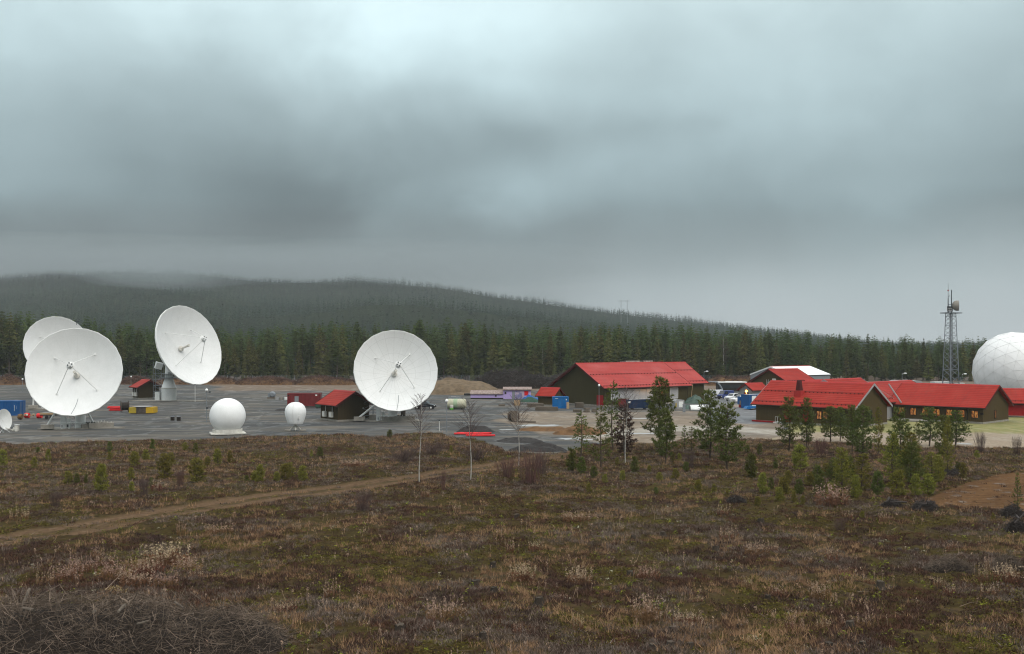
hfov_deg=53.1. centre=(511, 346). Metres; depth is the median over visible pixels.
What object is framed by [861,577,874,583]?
grass clump
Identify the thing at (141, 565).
grass clump
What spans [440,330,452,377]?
spruce tree
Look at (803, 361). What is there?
spruce tree
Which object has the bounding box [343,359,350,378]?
conifer tree
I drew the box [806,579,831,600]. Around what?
grass clump
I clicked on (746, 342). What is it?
spruce tree
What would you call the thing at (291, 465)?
pine sapling
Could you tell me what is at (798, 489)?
pine sapling
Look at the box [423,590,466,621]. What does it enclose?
grass clump
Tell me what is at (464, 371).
spruce tree
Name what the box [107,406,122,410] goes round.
pipe bundle
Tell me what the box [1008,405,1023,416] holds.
door
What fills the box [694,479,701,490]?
pine sapling
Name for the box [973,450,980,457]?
pine sapling
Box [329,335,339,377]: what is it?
spruce tree
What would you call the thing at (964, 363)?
spruce tree
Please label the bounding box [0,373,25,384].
brush bank
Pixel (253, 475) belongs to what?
pine sapling
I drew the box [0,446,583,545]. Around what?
dirt track
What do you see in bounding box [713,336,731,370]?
birch tree
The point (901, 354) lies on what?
spruce tree
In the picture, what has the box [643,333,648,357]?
spruce tree
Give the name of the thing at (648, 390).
window
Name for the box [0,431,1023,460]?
withered grass
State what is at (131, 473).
pine sapling
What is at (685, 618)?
grass clump
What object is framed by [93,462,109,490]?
pine sapling
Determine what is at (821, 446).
bare bush
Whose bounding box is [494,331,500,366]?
spruce tree
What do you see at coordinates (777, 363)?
spruce tree
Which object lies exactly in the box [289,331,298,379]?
pine tree
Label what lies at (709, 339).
spruce tree
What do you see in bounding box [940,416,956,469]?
tree
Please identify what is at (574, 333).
spruce tree
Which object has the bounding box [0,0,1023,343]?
sky
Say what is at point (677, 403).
white cabinet
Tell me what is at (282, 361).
spruce tree
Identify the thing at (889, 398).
cross hall
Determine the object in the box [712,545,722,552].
tree stump
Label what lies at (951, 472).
root heap
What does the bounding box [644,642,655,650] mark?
tree stump
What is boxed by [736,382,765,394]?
annex
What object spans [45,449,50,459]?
pine sapling
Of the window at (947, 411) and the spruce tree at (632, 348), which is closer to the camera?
the window at (947, 411)
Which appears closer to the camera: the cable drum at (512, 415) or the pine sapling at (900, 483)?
the pine sapling at (900, 483)
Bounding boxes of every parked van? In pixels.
[704,390,719,397]
[716,390,733,398]
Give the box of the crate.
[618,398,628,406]
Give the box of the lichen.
[11,439,1003,653]
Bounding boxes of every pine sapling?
[0,448,7,465]
[30,456,37,467]
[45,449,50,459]
[62,470,73,483]
[73,473,80,482]
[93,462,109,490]
[106,441,112,451]
[106,452,112,459]
[128,450,139,465]
[128,467,134,479]
[129,481,134,490]
[141,449,150,459]
[149,439,155,449]
[155,453,173,478]
[167,452,175,465]
[182,442,188,449]
[186,457,206,481]
[192,442,198,453]
[204,456,210,464]
[212,448,222,463]
[226,450,232,462]
[250,470,256,480]
[254,463,265,481]
[273,471,280,480]
[279,464,290,478]
[287,463,295,476]
[297,464,307,480]
[317,446,323,455]
[565,446,578,469]
[576,457,586,473]
[586,483,591,491]
[590,465,598,477]
[602,474,607,482]
[619,470,624,479]
[630,456,639,471]
[656,472,662,481]
[670,451,675,461]
[670,468,679,478]
[682,461,688,471]
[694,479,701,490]
[712,484,716,491]
[744,452,757,477]
[754,496,760,505]
[756,472,769,492]
[757,443,762,453]
[767,478,773,488]
[773,458,778,467]
[775,487,785,500]
[777,476,789,494]
[784,470,792,483]
[790,443,808,469]
[791,491,796,501]
[794,478,803,493]
[800,495,805,504]
[803,471,813,485]
[811,464,824,479]
[811,476,826,494]
[821,463,830,476]
[822,456,843,482]
[824,482,834,496]
[831,447,852,488]
[841,454,856,476]
[845,453,874,489]
[849,474,862,497]
[870,468,885,494]
[886,469,910,495]
[897,441,926,487]
[908,474,922,494]
[920,473,937,494]
[921,451,944,481]
[932,453,946,481]
[953,461,960,470]
[958,462,967,477]
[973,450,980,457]
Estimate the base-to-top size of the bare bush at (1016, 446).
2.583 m
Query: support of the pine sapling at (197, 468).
on the heath ground at (956, 608)
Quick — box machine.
[267,391,275,398]
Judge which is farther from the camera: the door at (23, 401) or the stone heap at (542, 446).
the door at (23, 401)
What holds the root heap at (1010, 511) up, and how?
on the heath ground at (956, 608)
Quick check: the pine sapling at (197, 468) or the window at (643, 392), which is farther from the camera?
the window at (643, 392)
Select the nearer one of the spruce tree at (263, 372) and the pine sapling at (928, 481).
the pine sapling at (928, 481)
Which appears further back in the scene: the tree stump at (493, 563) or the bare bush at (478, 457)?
the bare bush at (478, 457)
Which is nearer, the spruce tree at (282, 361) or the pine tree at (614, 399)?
the pine tree at (614, 399)
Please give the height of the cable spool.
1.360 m
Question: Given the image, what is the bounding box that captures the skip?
[626,399,648,409]
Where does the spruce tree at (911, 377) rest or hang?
on the gravel yard at (263, 417)
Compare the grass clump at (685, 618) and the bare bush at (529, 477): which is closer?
the grass clump at (685, 618)
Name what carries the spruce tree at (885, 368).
on the gravel yard at (263, 417)
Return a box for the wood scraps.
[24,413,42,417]
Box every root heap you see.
[725,493,746,503]
[880,497,906,507]
[910,498,940,511]
[936,468,964,475]
[998,501,1023,518]
[1003,513,1023,532]
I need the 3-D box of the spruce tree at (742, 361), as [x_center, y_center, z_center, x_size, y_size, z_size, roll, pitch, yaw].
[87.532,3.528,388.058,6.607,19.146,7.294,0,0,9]
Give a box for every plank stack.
[527,403,543,406]
[535,407,557,410]
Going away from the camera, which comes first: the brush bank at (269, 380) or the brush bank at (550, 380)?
the brush bank at (550, 380)
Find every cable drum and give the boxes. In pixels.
[120,401,128,411]
[507,411,519,420]
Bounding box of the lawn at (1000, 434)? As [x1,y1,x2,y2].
[773,417,1023,447]
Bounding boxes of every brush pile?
[0,571,306,653]
[920,553,977,574]
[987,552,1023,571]
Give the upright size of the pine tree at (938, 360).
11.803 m
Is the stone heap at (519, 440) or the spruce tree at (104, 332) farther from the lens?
the spruce tree at (104, 332)
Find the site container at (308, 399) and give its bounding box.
[287,393,321,405]
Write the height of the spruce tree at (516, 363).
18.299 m
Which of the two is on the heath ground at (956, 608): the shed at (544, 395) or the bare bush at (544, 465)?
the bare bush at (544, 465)
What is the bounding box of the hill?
[0,272,975,369]
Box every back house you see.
[803,379,822,380]
[869,380,915,395]
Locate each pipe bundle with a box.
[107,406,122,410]
[454,432,490,434]
[466,434,494,435]
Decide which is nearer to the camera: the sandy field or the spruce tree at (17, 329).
the sandy field
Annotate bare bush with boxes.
[45,489,62,505]
[138,476,151,495]
[175,467,184,485]
[354,489,374,510]
[384,447,419,462]
[415,443,444,454]
[440,468,446,489]
[460,447,488,460]
[494,455,517,476]
[513,448,545,483]
[531,450,552,474]
[682,448,695,467]
[811,438,832,453]
[831,519,847,529]
[974,430,986,451]
[1011,436,1021,454]
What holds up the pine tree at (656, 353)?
on the gravel yard at (263, 417)
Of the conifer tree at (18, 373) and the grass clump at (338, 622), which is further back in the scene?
the conifer tree at (18, 373)
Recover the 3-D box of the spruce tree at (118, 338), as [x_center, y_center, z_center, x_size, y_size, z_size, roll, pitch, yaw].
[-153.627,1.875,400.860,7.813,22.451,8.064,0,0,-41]
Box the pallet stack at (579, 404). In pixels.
[574,402,583,407]
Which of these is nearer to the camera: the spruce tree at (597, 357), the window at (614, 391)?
the window at (614, 391)
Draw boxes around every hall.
[548,360,708,406]
[822,378,901,417]
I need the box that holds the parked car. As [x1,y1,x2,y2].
[415,401,435,408]
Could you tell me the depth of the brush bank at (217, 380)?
353.01 m
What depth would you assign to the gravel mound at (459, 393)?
276.92 m
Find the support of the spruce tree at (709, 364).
on the gravel yard at (263, 417)
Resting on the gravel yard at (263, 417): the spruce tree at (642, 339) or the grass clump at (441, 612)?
the spruce tree at (642, 339)
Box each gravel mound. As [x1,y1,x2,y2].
[431,377,497,394]
[441,391,535,394]
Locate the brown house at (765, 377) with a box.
[747,368,813,384]
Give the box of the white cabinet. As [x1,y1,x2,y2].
[672,399,683,408]
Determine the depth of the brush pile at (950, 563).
58.76 m
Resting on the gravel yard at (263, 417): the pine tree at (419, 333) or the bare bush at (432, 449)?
the pine tree at (419, 333)
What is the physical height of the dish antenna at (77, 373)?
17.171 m
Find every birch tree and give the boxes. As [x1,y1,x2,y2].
[408,393,432,481]
[450,398,482,479]
[502,395,535,464]
[613,385,642,461]
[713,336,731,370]
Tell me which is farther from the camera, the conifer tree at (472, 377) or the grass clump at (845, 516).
the conifer tree at (472, 377)
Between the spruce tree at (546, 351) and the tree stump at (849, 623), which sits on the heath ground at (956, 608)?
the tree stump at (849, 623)
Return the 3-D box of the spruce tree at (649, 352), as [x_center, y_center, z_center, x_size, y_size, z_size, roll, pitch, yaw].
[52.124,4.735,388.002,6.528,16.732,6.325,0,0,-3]
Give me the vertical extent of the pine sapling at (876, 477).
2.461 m
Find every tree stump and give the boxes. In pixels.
[394,622,404,630]
[471,579,481,586]
[479,631,487,639]
[489,561,496,567]
[490,586,503,592]
[533,596,544,607]
[626,570,634,576]
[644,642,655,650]
[659,531,667,536]
[666,640,673,646]
[686,641,695,648]
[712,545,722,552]
[757,518,764,523]
[764,594,771,598]
[841,620,853,628]
[875,580,888,590]
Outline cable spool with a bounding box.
[129,406,157,413]
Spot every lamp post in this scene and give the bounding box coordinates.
[205,389,210,421]
[445,399,447,431]
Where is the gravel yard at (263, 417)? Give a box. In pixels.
[0,376,973,453]
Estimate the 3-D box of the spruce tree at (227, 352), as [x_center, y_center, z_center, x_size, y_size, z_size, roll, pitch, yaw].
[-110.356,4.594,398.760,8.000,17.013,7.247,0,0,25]
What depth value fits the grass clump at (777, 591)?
52.61 m
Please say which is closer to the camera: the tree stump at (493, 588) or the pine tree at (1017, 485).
the tree stump at (493, 588)
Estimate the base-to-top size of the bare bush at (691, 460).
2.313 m
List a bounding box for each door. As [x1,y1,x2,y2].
[20,401,24,413]
[516,391,523,398]
[597,395,602,404]
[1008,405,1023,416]
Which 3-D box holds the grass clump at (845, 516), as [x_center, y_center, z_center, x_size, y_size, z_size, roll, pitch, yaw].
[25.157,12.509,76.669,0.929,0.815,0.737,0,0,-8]
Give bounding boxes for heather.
[0,432,1023,653]
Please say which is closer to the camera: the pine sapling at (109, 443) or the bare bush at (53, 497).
the bare bush at (53, 497)
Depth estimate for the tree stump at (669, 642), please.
43.88 m
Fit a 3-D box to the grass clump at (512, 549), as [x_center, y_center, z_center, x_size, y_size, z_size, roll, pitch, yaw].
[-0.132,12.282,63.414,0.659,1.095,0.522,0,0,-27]
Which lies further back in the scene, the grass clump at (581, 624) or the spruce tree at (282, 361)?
the spruce tree at (282, 361)
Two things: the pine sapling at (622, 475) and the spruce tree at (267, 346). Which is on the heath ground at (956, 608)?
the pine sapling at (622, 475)
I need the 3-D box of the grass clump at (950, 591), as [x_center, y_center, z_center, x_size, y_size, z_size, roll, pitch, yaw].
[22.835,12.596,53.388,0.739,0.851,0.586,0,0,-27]
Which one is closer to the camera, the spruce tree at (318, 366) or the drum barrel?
the drum barrel
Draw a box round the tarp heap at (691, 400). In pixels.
[684,395,702,403]
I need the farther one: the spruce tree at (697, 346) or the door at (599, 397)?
the spruce tree at (697, 346)
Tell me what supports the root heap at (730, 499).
on the heath ground at (956, 608)
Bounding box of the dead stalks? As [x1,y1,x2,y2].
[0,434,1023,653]
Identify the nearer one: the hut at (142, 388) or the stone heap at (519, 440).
the stone heap at (519, 440)
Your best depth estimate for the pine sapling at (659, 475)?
98.07 m
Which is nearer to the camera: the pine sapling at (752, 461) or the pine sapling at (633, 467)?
the pine sapling at (752, 461)
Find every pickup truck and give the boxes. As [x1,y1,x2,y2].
[724,393,737,400]
[730,395,740,402]
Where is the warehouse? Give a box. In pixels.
[750,365,830,379]
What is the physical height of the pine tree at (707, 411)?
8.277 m
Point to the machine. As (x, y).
(272, 395)
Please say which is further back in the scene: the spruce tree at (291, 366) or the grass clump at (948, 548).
the spruce tree at (291, 366)
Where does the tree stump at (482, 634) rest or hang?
on the heath ground at (956, 608)
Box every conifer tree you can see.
[15,356,23,379]
[160,362,164,376]
[284,361,290,379]
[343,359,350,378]
[469,364,474,380]
[479,360,483,377]
[552,361,556,374]
[852,367,856,377]
[967,365,972,380]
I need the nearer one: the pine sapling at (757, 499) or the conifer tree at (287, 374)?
the pine sapling at (757, 499)
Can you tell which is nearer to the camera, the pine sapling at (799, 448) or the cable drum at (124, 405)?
the pine sapling at (799, 448)
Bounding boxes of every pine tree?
[0,311,7,374]
[0,324,15,374]
[0,333,5,357]
[117,336,126,359]
[123,335,132,356]
[125,350,133,375]
[130,328,144,354]
[134,336,146,375]
[143,344,150,377]
[221,343,230,376]
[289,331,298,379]
[292,324,310,374]
[303,335,316,372]
[317,332,329,354]
[331,339,343,377]
[350,322,362,353]
[413,320,427,345]
[424,333,429,346]
[438,338,448,378]
[452,343,459,377]
[458,323,472,379]
[515,330,531,368]
[572,411,591,456]
[576,328,585,353]
[588,405,612,468]
[599,380,624,450]
[609,403,638,454]
[614,347,620,361]
[640,375,677,444]
[651,342,662,361]
[653,407,679,462]
[660,333,671,357]
[680,425,688,448]
[686,427,696,450]
[689,389,725,457]
[707,401,746,468]
[721,339,730,374]
[766,333,774,365]
[775,396,803,449]
[794,397,815,447]
[814,346,822,368]
[818,406,841,440]
[831,406,848,439]
[841,404,863,450]
[847,404,878,456]
[861,334,872,380]
[870,344,880,379]
[872,407,884,452]
[877,432,906,482]
[884,406,914,467]
[899,432,925,478]
[911,422,923,463]
[916,407,940,445]
[934,350,941,380]
[934,414,953,456]
[940,344,946,362]
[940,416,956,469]
[942,410,972,445]
[1012,472,1022,506]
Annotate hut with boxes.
[128,379,161,398]
[314,390,372,421]
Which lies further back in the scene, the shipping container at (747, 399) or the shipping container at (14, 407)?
the shipping container at (747, 399)
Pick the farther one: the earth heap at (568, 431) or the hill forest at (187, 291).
the hill forest at (187, 291)
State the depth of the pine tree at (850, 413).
126.17 m
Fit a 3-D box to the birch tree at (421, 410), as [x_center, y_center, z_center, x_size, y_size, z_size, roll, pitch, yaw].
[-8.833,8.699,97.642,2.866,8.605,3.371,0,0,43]
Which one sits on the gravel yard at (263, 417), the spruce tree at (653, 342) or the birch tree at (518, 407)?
the spruce tree at (653, 342)
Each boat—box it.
[448,396,461,398]
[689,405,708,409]
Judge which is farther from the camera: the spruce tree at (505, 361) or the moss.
the spruce tree at (505, 361)
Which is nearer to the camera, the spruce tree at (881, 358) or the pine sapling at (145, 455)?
the pine sapling at (145, 455)
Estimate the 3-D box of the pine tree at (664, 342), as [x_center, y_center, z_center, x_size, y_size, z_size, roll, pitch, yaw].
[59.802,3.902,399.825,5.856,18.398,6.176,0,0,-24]
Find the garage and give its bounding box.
[1003,388,1023,416]
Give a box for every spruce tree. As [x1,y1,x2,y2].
[0,312,19,375]
[0,317,4,371]
[6,316,23,374]
[12,322,25,375]
[19,356,26,374]
[100,323,108,337]
[114,323,124,378]
[122,336,132,376]
[128,337,144,376]
[146,334,161,378]
[147,341,164,379]
[219,337,232,377]
[221,339,232,376]
[227,343,239,378]
[234,347,241,376]
[237,337,244,377]
[240,355,247,378]
[241,335,251,377]
[247,344,259,377]
[256,346,260,376]
[257,328,273,376]
[258,350,269,377]
[259,338,262,358]
[267,336,282,376]
[275,329,287,376]
[281,343,297,379]
[293,344,304,379]
[308,324,329,375]
[320,349,332,376]
[328,324,340,370]
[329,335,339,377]
[333,325,351,377]
[349,340,356,375]
[350,336,361,374]
[361,331,366,345]
[429,334,441,377]
[432,343,438,375]
[434,338,441,378]
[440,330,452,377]
[440,349,450,377]
[444,327,458,377]
[452,323,469,378]
[457,333,469,378]
[464,342,472,379]
[470,339,479,378]
[472,324,490,374]
[485,331,499,371]
[493,330,513,372]
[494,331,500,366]
[508,332,513,357]
[508,333,524,369]
[520,330,531,371]
[529,344,539,375]
[534,339,544,373]
[543,329,557,374]
[551,327,569,374]
[561,344,572,371]
[571,329,576,352]
[571,338,579,364]
[577,326,585,362]
[580,332,590,362]
[588,332,595,362]
[593,325,605,362]
[602,327,614,361]
[603,336,612,361]
[611,326,627,361]
[611,328,617,358]
[619,328,634,361]
[629,336,634,360]
[634,326,645,360]
[634,339,641,360]
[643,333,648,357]
[644,337,653,360]
[646,326,658,359]
[650,325,659,347]
[656,338,665,361]
[664,347,669,361]
[670,343,677,361]
[675,348,680,361]
[679,332,687,361]
[684,339,700,372]
[688,338,696,364]
[692,329,701,362]
[697,349,704,376]
[699,326,713,358]
[701,334,712,379]
[702,343,716,377]
[711,344,725,376]
[727,339,738,376]
[734,331,749,376]
[736,329,750,376]
[742,333,756,376]
[755,333,766,370]
[761,332,771,367]
[771,340,781,365]
[778,344,783,364]
[779,329,795,365]
[785,338,795,364]
[793,343,800,365]
[798,342,807,365]
[805,344,810,364]
[808,350,817,368]
[820,354,825,371]
[824,346,831,378]
[827,334,834,378]
[830,344,838,378]
[830,344,842,378]
[831,334,844,377]
[839,334,855,376]
[842,349,850,377]
[849,336,858,377]
[851,344,865,376]
[860,344,868,378]
[869,341,881,380]
[877,344,888,380]
[880,352,889,380]
[881,343,888,365]
[887,351,894,379]
[889,341,896,370]
[892,352,903,379]
[897,341,911,379]
[900,337,912,379]
[906,351,913,379]
[908,344,915,372]
[911,354,922,379]
[919,339,926,379]
[919,351,925,379]
[922,347,934,380]
[929,353,937,380]
[933,348,941,376]
[938,348,946,380]
[945,356,953,380]
[947,342,956,380]
[954,345,966,379]
[955,343,969,380]
[967,343,975,375]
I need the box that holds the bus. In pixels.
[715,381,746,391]
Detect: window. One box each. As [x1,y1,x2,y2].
[611,390,618,399]
[619,389,625,397]
[625,389,632,399]
[632,389,639,399]
[640,389,646,398]
[647,389,652,398]
[670,387,677,398]
[816,411,821,419]
[910,407,916,414]
[933,409,939,415]
[945,409,952,416]
[971,410,978,417]
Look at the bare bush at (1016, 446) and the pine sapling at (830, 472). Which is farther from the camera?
the bare bush at (1016, 446)
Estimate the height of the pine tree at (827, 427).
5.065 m
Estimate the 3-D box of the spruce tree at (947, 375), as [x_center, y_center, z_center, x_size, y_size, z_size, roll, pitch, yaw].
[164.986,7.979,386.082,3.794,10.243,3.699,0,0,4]
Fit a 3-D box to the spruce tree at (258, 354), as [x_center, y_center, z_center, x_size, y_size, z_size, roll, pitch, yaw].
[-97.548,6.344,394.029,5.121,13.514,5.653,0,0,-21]
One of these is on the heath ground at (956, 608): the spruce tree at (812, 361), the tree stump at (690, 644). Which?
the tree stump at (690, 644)
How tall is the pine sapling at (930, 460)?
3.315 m
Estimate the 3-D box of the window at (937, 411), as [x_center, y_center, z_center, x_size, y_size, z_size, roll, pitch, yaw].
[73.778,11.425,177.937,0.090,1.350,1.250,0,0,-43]
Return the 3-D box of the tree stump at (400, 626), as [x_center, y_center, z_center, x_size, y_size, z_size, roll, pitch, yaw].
[-5.056,12.818,46.551,1.064,0.488,1.085,0,0,-12]
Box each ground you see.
[0,367,968,375]
[0,433,1023,653]
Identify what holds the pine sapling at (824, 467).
on the heath ground at (956, 608)
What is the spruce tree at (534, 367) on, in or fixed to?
on the gravel yard at (263, 417)
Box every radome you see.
[209,398,245,435]
[285,402,305,430]
[972,332,1023,387]
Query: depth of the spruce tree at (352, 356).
391.15 m
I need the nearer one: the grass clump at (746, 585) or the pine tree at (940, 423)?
the grass clump at (746, 585)
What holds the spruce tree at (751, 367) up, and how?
on the gravel yard at (263, 417)
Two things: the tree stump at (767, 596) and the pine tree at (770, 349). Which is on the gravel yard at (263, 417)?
the pine tree at (770, 349)
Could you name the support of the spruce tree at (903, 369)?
on the gravel yard at (263, 417)
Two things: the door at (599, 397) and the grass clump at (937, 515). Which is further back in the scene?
the door at (599, 397)
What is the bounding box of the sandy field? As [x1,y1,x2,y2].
[922,472,1023,510]
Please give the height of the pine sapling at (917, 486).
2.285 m
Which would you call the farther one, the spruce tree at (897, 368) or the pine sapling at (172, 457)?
the spruce tree at (897, 368)
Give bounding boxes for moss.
[0,432,1023,653]
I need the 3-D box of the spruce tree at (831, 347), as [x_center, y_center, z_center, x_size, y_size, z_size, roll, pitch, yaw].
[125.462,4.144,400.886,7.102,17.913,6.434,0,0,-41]
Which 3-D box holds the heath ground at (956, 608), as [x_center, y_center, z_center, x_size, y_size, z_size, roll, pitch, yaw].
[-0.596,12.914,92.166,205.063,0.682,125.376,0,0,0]
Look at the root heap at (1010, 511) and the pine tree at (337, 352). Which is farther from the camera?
the pine tree at (337, 352)
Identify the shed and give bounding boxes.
[470,387,531,398]
[535,387,565,405]
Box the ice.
[519,424,562,425]
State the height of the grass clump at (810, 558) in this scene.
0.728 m
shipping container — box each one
[0,400,24,415]
[552,396,568,407]
[741,394,757,407]
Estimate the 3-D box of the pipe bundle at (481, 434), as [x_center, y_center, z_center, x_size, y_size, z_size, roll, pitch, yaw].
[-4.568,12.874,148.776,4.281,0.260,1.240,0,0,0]
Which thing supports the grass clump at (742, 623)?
on the heath ground at (956, 608)
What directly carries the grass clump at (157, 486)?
on the heath ground at (956, 608)
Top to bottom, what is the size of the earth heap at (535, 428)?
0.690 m
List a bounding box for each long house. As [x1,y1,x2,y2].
[750,380,892,426]
[887,382,1013,423]
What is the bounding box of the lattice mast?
[942,290,959,383]
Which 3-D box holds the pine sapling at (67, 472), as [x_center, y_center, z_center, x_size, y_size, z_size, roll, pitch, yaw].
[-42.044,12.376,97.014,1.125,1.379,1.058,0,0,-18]
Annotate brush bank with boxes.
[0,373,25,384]
[120,375,152,384]
[154,375,236,384]
[234,375,297,384]
[294,374,355,384]
[473,367,552,388]
[543,372,563,386]
[704,374,749,385]
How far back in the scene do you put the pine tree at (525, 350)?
384.24 m
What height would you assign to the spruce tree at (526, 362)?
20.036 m
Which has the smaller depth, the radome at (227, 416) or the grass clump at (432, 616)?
the grass clump at (432, 616)
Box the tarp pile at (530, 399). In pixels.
[520,397,537,401]
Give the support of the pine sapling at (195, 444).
on the heath ground at (956, 608)
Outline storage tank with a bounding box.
[447,399,465,408]
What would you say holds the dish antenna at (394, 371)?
on the gravel yard at (263, 417)
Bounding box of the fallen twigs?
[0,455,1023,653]
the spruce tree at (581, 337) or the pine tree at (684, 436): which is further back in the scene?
the spruce tree at (581, 337)
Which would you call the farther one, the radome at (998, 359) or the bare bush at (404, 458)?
the radome at (998, 359)
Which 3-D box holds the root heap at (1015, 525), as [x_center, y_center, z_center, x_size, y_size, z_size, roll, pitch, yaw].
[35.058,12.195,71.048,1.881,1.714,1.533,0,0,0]
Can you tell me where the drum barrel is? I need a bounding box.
[17,414,23,418]
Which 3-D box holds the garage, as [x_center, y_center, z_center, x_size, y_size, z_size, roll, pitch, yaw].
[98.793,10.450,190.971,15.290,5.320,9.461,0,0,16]
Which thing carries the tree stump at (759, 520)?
on the heath ground at (956, 608)
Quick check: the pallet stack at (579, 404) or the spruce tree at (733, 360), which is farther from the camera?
the spruce tree at (733, 360)
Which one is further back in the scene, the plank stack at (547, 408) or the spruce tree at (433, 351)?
the spruce tree at (433, 351)
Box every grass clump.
[4,484,15,491]
[9,505,29,521]
[36,569,53,586]
[49,561,83,583]
[69,553,98,573]
[90,545,104,557]
[92,557,131,580]
[96,549,115,566]
[105,585,127,592]
[117,566,154,587]
[121,558,143,566]
[131,553,164,575]
[140,537,189,566]
[150,479,167,491]
[152,570,179,587]
[171,556,203,571]
[176,518,186,535]
[189,566,202,577]
[204,522,233,534]
[269,600,297,611]
[292,519,301,532]
[324,577,339,598]
[334,614,343,627]
[340,458,365,467]
[346,601,364,613]
[361,585,376,595]
[420,485,429,497]
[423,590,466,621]
[426,610,435,620]
[505,538,514,554]
[509,562,535,581]
[513,618,521,633]
[528,539,542,551]
[562,510,590,522]
[565,562,592,584]
[572,608,583,631]
[612,522,624,531]
[630,590,662,624]
[633,562,660,579]
[671,608,702,623]
[717,504,733,514]
[719,525,738,539]
[737,616,748,629]
[743,540,771,555]
[744,576,751,588]
[771,583,787,597]
[784,615,793,630]
[802,551,812,563]
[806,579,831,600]
[812,482,851,507]
[819,617,830,628]
[825,541,838,561]
[839,565,850,574]
[842,509,852,518]
[856,608,874,627]
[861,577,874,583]
[878,513,887,522]
[932,575,945,587]
[933,510,945,516]
[941,580,955,594]
[946,541,955,551]
[978,561,991,584]
[980,581,999,595]
[984,556,992,569]
[992,560,1023,583]
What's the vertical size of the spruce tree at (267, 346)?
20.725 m
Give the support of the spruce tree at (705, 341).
on the gravel yard at (263, 417)
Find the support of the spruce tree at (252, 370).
on the gravel yard at (263, 417)
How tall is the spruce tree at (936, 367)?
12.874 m
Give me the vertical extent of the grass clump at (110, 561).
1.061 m
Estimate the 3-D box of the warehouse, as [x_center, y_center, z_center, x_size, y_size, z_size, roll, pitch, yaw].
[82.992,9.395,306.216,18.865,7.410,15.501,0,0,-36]
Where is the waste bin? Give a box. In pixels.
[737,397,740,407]
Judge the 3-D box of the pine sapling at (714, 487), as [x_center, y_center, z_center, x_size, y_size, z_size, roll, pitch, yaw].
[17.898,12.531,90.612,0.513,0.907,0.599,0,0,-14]
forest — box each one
[0,267,984,363]
[0,311,986,376]
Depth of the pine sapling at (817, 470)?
98.01 m
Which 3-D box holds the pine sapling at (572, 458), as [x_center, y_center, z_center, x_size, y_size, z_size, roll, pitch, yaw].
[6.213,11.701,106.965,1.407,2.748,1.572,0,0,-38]
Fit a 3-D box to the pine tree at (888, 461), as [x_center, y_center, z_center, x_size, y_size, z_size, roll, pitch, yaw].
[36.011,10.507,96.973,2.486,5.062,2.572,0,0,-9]
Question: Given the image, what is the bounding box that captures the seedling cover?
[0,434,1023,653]
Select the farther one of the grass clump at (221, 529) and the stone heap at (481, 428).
the stone heap at (481, 428)
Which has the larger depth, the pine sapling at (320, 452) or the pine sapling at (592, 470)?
the pine sapling at (320, 452)
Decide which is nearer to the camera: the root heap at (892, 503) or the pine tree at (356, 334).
the root heap at (892, 503)
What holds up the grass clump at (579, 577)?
on the heath ground at (956, 608)
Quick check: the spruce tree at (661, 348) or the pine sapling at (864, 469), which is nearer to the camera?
the pine sapling at (864, 469)
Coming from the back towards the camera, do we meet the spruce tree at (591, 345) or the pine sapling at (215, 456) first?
the spruce tree at (591, 345)
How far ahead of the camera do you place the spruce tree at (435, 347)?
391.85 m
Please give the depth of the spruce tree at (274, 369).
383.24 m
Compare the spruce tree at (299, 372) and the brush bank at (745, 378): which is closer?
the brush bank at (745, 378)
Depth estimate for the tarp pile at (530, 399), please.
240.89 m
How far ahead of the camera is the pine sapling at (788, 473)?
97.30 m
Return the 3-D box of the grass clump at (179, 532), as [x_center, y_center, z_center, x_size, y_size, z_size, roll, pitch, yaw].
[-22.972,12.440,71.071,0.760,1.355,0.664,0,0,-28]
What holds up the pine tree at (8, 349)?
on the gravel yard at (263, 417)
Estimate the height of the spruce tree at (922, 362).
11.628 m
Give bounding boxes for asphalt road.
[708,397,770,423]
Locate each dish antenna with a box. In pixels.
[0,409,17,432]
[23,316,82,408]
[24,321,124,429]
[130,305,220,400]
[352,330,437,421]
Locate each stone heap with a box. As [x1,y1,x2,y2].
[456,425,494,432]
[497,437,541,442]
[509,441,566,452]
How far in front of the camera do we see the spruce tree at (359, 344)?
383.89 m
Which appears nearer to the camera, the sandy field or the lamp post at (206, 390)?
the sandy field
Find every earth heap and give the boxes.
[516,426,564,430]
[552,425,606,434]
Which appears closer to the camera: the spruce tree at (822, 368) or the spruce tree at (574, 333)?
the spruce tree at (822, 368)
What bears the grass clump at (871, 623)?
on the heath ground at (956, 608)
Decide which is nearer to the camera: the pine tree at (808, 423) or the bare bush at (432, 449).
the bare bush at (432, 449)

